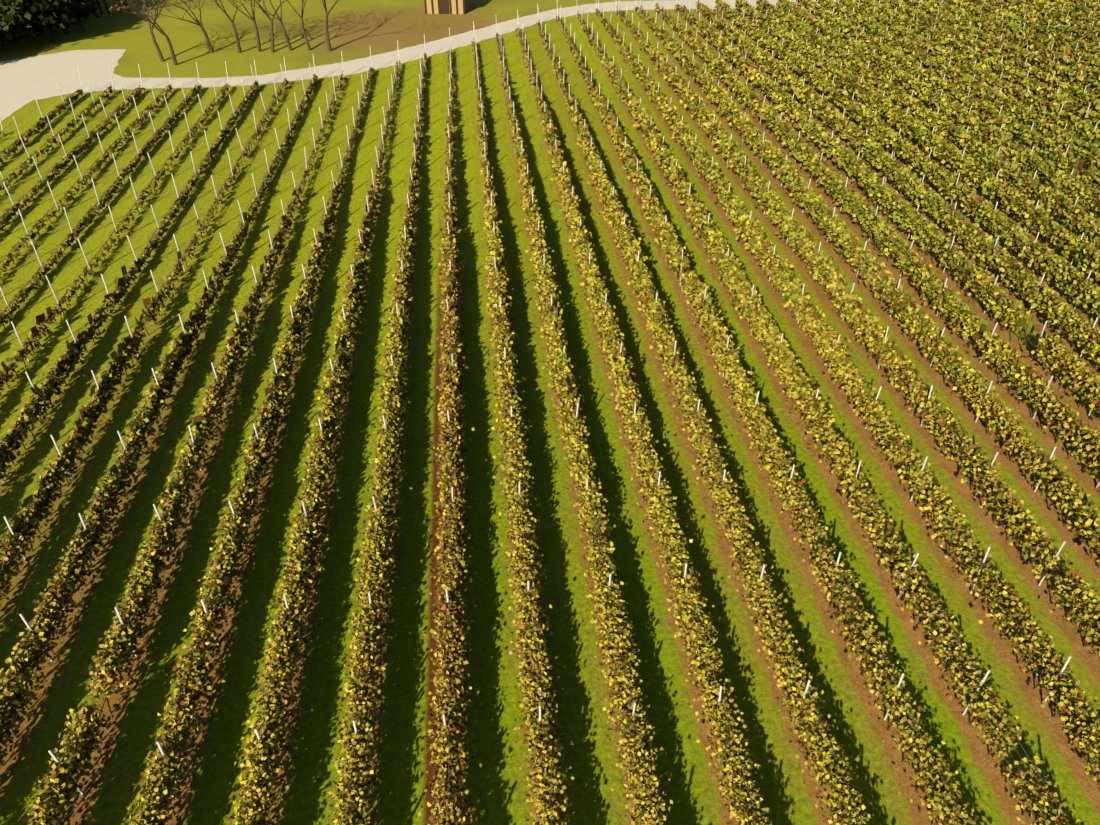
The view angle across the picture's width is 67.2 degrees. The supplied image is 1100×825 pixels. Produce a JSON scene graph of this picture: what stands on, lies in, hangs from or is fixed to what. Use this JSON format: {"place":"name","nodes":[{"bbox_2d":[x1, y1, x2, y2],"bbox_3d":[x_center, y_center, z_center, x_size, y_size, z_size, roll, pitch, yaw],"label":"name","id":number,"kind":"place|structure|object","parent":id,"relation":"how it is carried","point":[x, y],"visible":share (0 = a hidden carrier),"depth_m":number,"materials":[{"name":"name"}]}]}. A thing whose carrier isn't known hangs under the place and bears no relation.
{"place":"outdoors","nodes":[
{"label":"outdoors","id":0,"kind":"place"},
{"bbox_2d":[0,0,735,121],"bbox_3d":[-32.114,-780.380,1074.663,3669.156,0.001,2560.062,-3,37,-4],"label":"meadow","id":1,"kind":"structure","parent":0,"point":[358,29],"depth_m":99.55,"materials":[{"name":"green plant"}]},
{"bbox_2d":[0,0,45,51],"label":"tree","id":2,"kind":"object","parent":1,"relation":"on","point":[11,27],"visible":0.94,"depth_m":90.23,"materials":[{"name":"green plant"}]},
{"bbox_2d":[4,0,85,41],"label":"tree","id":3,"kind":"object","parent":1,"relation":"on","point":[53,15],"visible":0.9,"depth_m":92.83,"materials":[{"name":"green plant"}]},
{"bbox_2d":[0,49,126,99],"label":"gravel yard","id":4,"kind":"structure","parent":1,"relation":"on","point":[19,76],"depth_m":86.45,"materials":[{"name":"beige gravel"}]},
{"bbox_2d":[50,0,103,31],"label":"tree","id":5,"kind":"object","parent":1,"relation":"on","point":[89,7],"visible":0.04,"depth_m":98.60,"materials":[{"name":"green plant"}]},
{"bbox_2d":[96,0,103,14],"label":"tree trunk","id":6,"kind":"object","parent":1,"relation":"on","point":[99,7],"visible":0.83,"depth_m":107.34,"materials":[{"name":"brown plant"}]},
{"bbox_2d":[102,0,111,13],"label":"tree trunk","id":7,"kind":"object","parent":1,"relation":"on","point":[106,6],"visible":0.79,"depth_m":107.96,"materials":[{"name":"brown plant"}]},
{"bbox_2d":[117,0,121,12],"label":"tree trunk","id":8,"kind":"object","parent":1,"relation":"on","point":[118,6],"visible":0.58,"depth_m":108.34,"materials":[{"name":"brown plant"}]},
{"bbox_2d":[123,0,130,11],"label":"tree trunk","id":9,"kind":"object","parent":1,"relation":"on","point":[125,4],"visible":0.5,"depth_m":108.61,"materials":[{"name":"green plant"}]},
{"bbox_2d":[103,0,177,65],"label":"orchard tree","id":10,"kind":"object","parent":1,"relation":"on","point":[160,30],"visible":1,"depth_m":84.26,"materials":[{"name":"brown plant"}]},
{"bbox_2d":[141,0,167,61],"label":"orchard tree","id":11,"kind":"object","parent":1,"relation":"on","point":[157,46],"visible":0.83,"depth_m":88.20,"materials":[{"name":"brown plant"}]},
{"bbox_2d":[140,0,213,52],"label":"orchard tree","id":12,"kind":"object","parent":1,"relation":"on","point":[200,23],"visible":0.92,"depth_m":89.71,"materials":[{"name":"brown plant"}]},
{"bbox_2d":[210,0,253,52],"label":"orchard tree","id":13,"kind":"object","parent":1,"relation":"on","point":[236,34],"visible":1,"depth_m":90.34,"materials":[{"name":"brown plant"}]},
{"bbox_2d":[211,0,260,51],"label":"orchard tree","id":14,"kind":"object","parent":1,"relation":"on","point":[257,32],"visible":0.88,"depth_m":90.64,"materials":[{"name":"brown plant"}]},
{"bbox_2d":[221,0,286,51],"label":"orchard tree","id":15,"kind":"object","parent":1,"relation":"on","point":[271,32],"visible":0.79,"depth_m":92.12,"materials":[{"name":"brown plant"}]},
{"bbox_2d":[244,0,292,50],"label":"orchard tree","id":16,"kind":"object","parent":1,"relation":"on","point":[285,34],"visible":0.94,"depth_m":91.29,"materials":[{"name":"brown plant"}]},
{"bbox_2d":[287,0,310,50],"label":"orchard tree","id":17,"kind":"object","parent":1,"relation":"on","point":[304,32],"visible":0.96,"depth_m":91.67,"materials":[{"name":"brown plant"}]},
{"bbox_2d":[322,0,337,50],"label":"orchard tree","id":18,"kind":"object","parent":1,"relation":"on","point":[327,32],"visible":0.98,"depth_m":91.17,"materials":[{"name":"brown plant"}]},
{"bbox_2d":[424,0,468,13],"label":"farm shed","id":19,"kind":"structure","parent":1,"relation":"on","point":[446,6],"depth_m":107.69,"materials":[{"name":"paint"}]},
{"bbox_2d":[0,0,923,120],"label":"gravel track","id":20,"kind":"structure","parent":0,"point":[9,106],"depth_m":88.67,"materials":[{"name":"beige gravel"}]},
{"bbox_2d":[0,8,1099,824],"bbox_3d":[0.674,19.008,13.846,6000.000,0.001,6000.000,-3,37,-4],"label":"ground","id":21,"kind":"structure","parent":0,"point":[498,788],"depth_m":35.49,"materials":[{"name":"green plant"}]},
{"bbox_2d":[0,89,82,163],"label":"vine row","id":22,"kind":"object","parent":21,"relation":"on","point":[41,123],"visible":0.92,"depth_m":70.72,"materials":[{"name":"green plant"}]},
{"bbox_2d":[0,86,112,196],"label":"vine row","id":23,"kind":"object","parent":21,"relation":"on","point":[66,128],"visible":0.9,"depth_m":68.02,"materials":[{"name":"green plant"}]},
{"bbox_2d":[0,85,144,231],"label":"vine row","id":24,"kind":"object","parent":21,"relation":"on","point":[77,150],"visible":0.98,"depth_m":64.32,"materials":[{"name":"green plant"}]},
{"bbox_2d":[0,84,172,274],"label":"vine row","id":25,"kind":"object","parent":21,"relation":"on","point":[116,143],"visible":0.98,"depth_m":61.15,"materials":[{"name":"green plant"}]},
{"bbox_2d":[0,82,201,328],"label":"vine row","id":26,"kind":"object","parent":21,"relation":"on","point":[34,281],"visible":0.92,"depth_m":56.10,"materials":[{"name":"green plant"}]},
{"bbox_2d":[0,82,229,398],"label":"vine row","id":27,"kind":"object","parent":21,"relation":"on","point":[35,332],"visible":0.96,"depth_m":48.51,"materials":[{"name":"green plant"}]},
{"bbox_2d":[0,80,258,479],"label":"vine row","id":28,"kind":"object","parent":21,"relation":"on","point":[70,357],"visible":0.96,"depth_m":42.77,"materials":[{"name":"green plant"}]},
{"bbox_2d":[0,76,289,610],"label":"vine row","id":29,"kind":"object","parent":21,"relation":"on","point":[42,497],"visible":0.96,"depth_m":36.78,"materials":[{"name":"green plant"}]},
{"bbox_2d":[0,75,317,784],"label":"vine row","id":30,"kind":"object","parent":21,"relation":"on","point":[57,596],"visible":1,"depth_m":31.80,"materials":[{"name":"green plant"}]},
{"bbox_2d":[21,70,346,824],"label":"vine row","id":31,"kind":"object","parent":21,"relation":"on","point":[118,655],"visible":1,"depth_m":29.17,"materials":[{"name":"green plant"}]},
{"bbox_2d":[121,67,374,824],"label":"vine row","id":32,"kind":"object","parent":21,"relation":"on","point":[164,785],"visible":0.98,"depth_m":29.30,"materials":[{"name":"green plant"}]},
{"bbox_2d":[226,60,401,824],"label":"vine row","id":33,"kind":"object","parent":21,"relation":"on","point":[257,786],"visible":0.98,"depth_m":29.28,"materials":[{"name":"green plant"}]},
{"bbox_2d":[327,53,427,824],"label":"vine row","id":34,"kind":"object","parent":21,"relation":"on","point":[372,570],"visible":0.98,"depth_m":29.58,"materials":[{"name":"green plant"}]},
{"bbox_2d":[418,49,481,824],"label":"vine row","id":35,"kind":"object","parent":21,"relation":"on","point":[448,621],"visible":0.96,"depth_m":29.86,"materials":[{"name":"green plant"}]},
{"bbox_2d":[471,39,575,824],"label":"vine row","id":36,"kind":"object","parent":21,"relation":"on","point":[517,502],"visible":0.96,"depth_m":30.03,"materials":[{"name":"green plant"}]},
{"bbox_2d":[0,0,1099,794],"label":"trellis posts","id":37,"kind":"object","parent":21,"relation":"on","point":[52,754],"visible":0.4,"depth_m":52.74,"materials":[{"name":"grey metal"}]},
{"bbox_2d":[0,0,1099,824],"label":"trellis wires","id":38,"kind":"object","parent":37,"relation":"attached to","point":[508,382],"visible":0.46,"depth_m":41.31,"materials":[{"name":"grey metal"}]},
{"bbox_2d":[495,33,672,824],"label":"vine row","id":39,"kind":"object","parent":21,"relation":"on","point":[561,373],"visible":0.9,"depth_m":30.25,"materials":[{"name":"green plant"}]},
{"bbox_2d":[515,25,771,824],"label":"vine row","id":40,"kind":"object","parent":21,"relation":"on","point":[686,605],"visible":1,"depth_m":30.83,"materials":[{"name":"green plant"}]},
{"bbox_2d":[535,22,873,824],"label":"vine row","id":41,"kind":"object","parent":21,"relation":"on","point":[825,764],"visible":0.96,"depth_m":31.16,"materials":[{"name":"green plant"}]},
{"bbox_2d":[555,15,984,824],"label":"vine row","id":42,"kind":"object","parent":21,"relation":"on","point":[773,453],"visible":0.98,"depth_m":32.06,"materials":[{"name":"green plant"}]},
{"bbox_2d":[576,11,1081,824],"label":"vine row","id":43,"kind":"object","parent":21,"relation":"on","point":[768,333],"visible":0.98,"depth_m":33.14,"materials":[{"name":"green plant"}]},
{"bbox_2d":[595,9,1099,785],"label":"vine row","id":44,"kind":"object","parent":21,"relation":"on","point":[823,337],"visible":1,"depth_m":34.74,"materials":[{"name":"green plant"}]},
{"bbox_2d":[615,5,1099,656],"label":"vine row","id":45,"kind":"object","parent":21,"relation":"on","point":[859,315],"visible":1,"depth_m":39.50,"materials":[{"name":"green plant"}]},
{"bbox_2d":[634,5,1099,565],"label":"vine row","id":46,"kind":"object","parent":21,"relation":"on","point":[970,383],"visible":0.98,"depth_m":43.31,"materials":[{"name":"green plant"}]},
{"bbox_2d":[655,3,1099,487],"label":"vine row","id":47,"kind":"object","parent":21,"relation":"on","point":[1012,364],"visible":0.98,"depth_m":47.31,"materials":[{"name":"green plant"}]},
{"bbox_2d":[674,4,1099,422],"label":"vine row","id":48,"kind":"object","parent":21,"relation":"on","point":[1051,350],"visible":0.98,"depth_m":51.89,"materials":[{"name":"green plant"}]},
{"bbox_2d":[695,0,1099,368],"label":"vine row","id":49,"kind":"object","parent":21,"relation":"on","point":[1052,304],"visible":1,"depth_m":55.08,"materials":[{"name":"green plant"}]},
{"bbox_2d":[713,0,1099,320],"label":"vine row","id":50,"kind":"object","parent":21,"relation":"on","point":[1069,276],"visible":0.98,"depth_m":58.75,"materials":[{"name":"green plant"}]},
{"bbox_2d":[735,0,1099,284],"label":"vine row","id":51,"kind":"object","parent":21,"relation":"on","point":[1055,233],"visible":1,"depth_m":62.63,"materials":[{"name":"green plant"}]},
{"bbox_2d":[754,0,1099,248],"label":"vine row","id":52,"kind":"object","parent":21,"relation":"on","point":[1063,207],"visible":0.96,"depth_m":66.10,"materials":[{"name":"green plant"}]},
{"bbox_2d":[776,0,1099,219],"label":"vine row","id":53,"kind":"object","parent":21,"relation":"on","point":[1054,177],"visible":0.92,"depth_m":69.59,"materials":[{"name":"green plant"}]},
{"bbox_2d":[795,0,1099,192],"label":"vine row","id":54,"kind":"object","parent":21,"relation":"on","point":[1012,129],"visible":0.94,"depth_m":72.73,"materials":[{"name":"green plant"}]},
{"bbox_2d":[815,0,1099,170],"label":"vine row","id":55,"kind":"object","parent":21,"relation":"on","point":[1086,152],"visible":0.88,"depth_m":76.17,"materials":[{"name":"green plant"}]},
{"bbox_2d":[836,0,1099,147],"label":"vine row","id":56,"kind":"object","parent":21,"relation":"on","point":[1083,130],"visible":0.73,"depth_m":78.49,"materials":[{"name":"green plant"}]},
{"bbox_2d":[855,0,1099,128],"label":"vine row","id":57,"kind":"object","parent":21,"relation":"on","point":[1010,75],"visible":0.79,"depth_m":82.47,"materials":[{"name":"green plant"}]},
{"bbox_2d":[877,0,1099,112],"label":"vine row","id":58,"kind":"object","parent":21,"relation":"on","point":[1076,94],"visible":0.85,"depth_m":85.25,"materials":[{"name":"green plant"}]},
{"bbox_2d":[899,0,1099,97],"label":"vine row","id":59,"kind":"object","parent":21,"relation":"on","point":[1068,74],"visible":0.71,"depth_m":87.01,"materials":[{"name":"green plant"}]},
{"bbox_2d":[917,0,1099,81],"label":"vine row","id":60,"kind":"object","parent":21,"relation":"on","point":[1091,73],"visible":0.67,"depth_m":90.67,"materials":[{"name":"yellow plant"}]},
{"bbox_2d":[937,0,1099,69],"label":"vine row","id":61,"kind":"object","parent":21,"relation":"on","point":[1064,49],"visible":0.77,"depth_m":92.56,"materials":[{"name":"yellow plant"}]},
{"bbox_2d":[960,0,1099,57],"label":"vine row","id":62,"kind":"object","parent":21,"relation":"on","point":[1091,49],"visible":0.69,"depth_m":95.40,"materials":[{"name":"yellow plant"}]},
{"bbox_2d":[979,0,1099,46],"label":"vine row","id":63,"kind":"object","parent":21,"relation":"on","point":[1058,27],"visible":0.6,"depth_m":97.31,"materials":[{"name":"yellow plant"}]},
{"bbox_2d":[1001,0,1099,37],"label":"vine row","id":64,"kind":"object","parent":21,"relation":"on","point":[1078,24],"visible":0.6,"depth_m":99.71,"materials":[{"name":"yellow plant"}]},
{"bbox_2d":[1025,0,1099,33],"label":"vine row","id":65,"kind":"object","parent":21,"relation":"on","point":[1077,15],"visible":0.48,"depth_m":101.85,"materials":[{"name":"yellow plant"}]},
{"bbox_2d":[1049,0,1099,21],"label":"vine row","id":66,"kind":"object","parent":21,"relation":"on","point":[1068,5],"visible":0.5,"depth_m":103.39,"materials":[{"name":"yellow plant"}]},
{"bbox_2d":[1068,0,1099,12],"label":"vine row","id":67,"kind":"object","parent":21,"relation":"on","point":[1090,5],"visible":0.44,"depth_m":105.26,"materials":[{"name":"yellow plant"}]}
]}

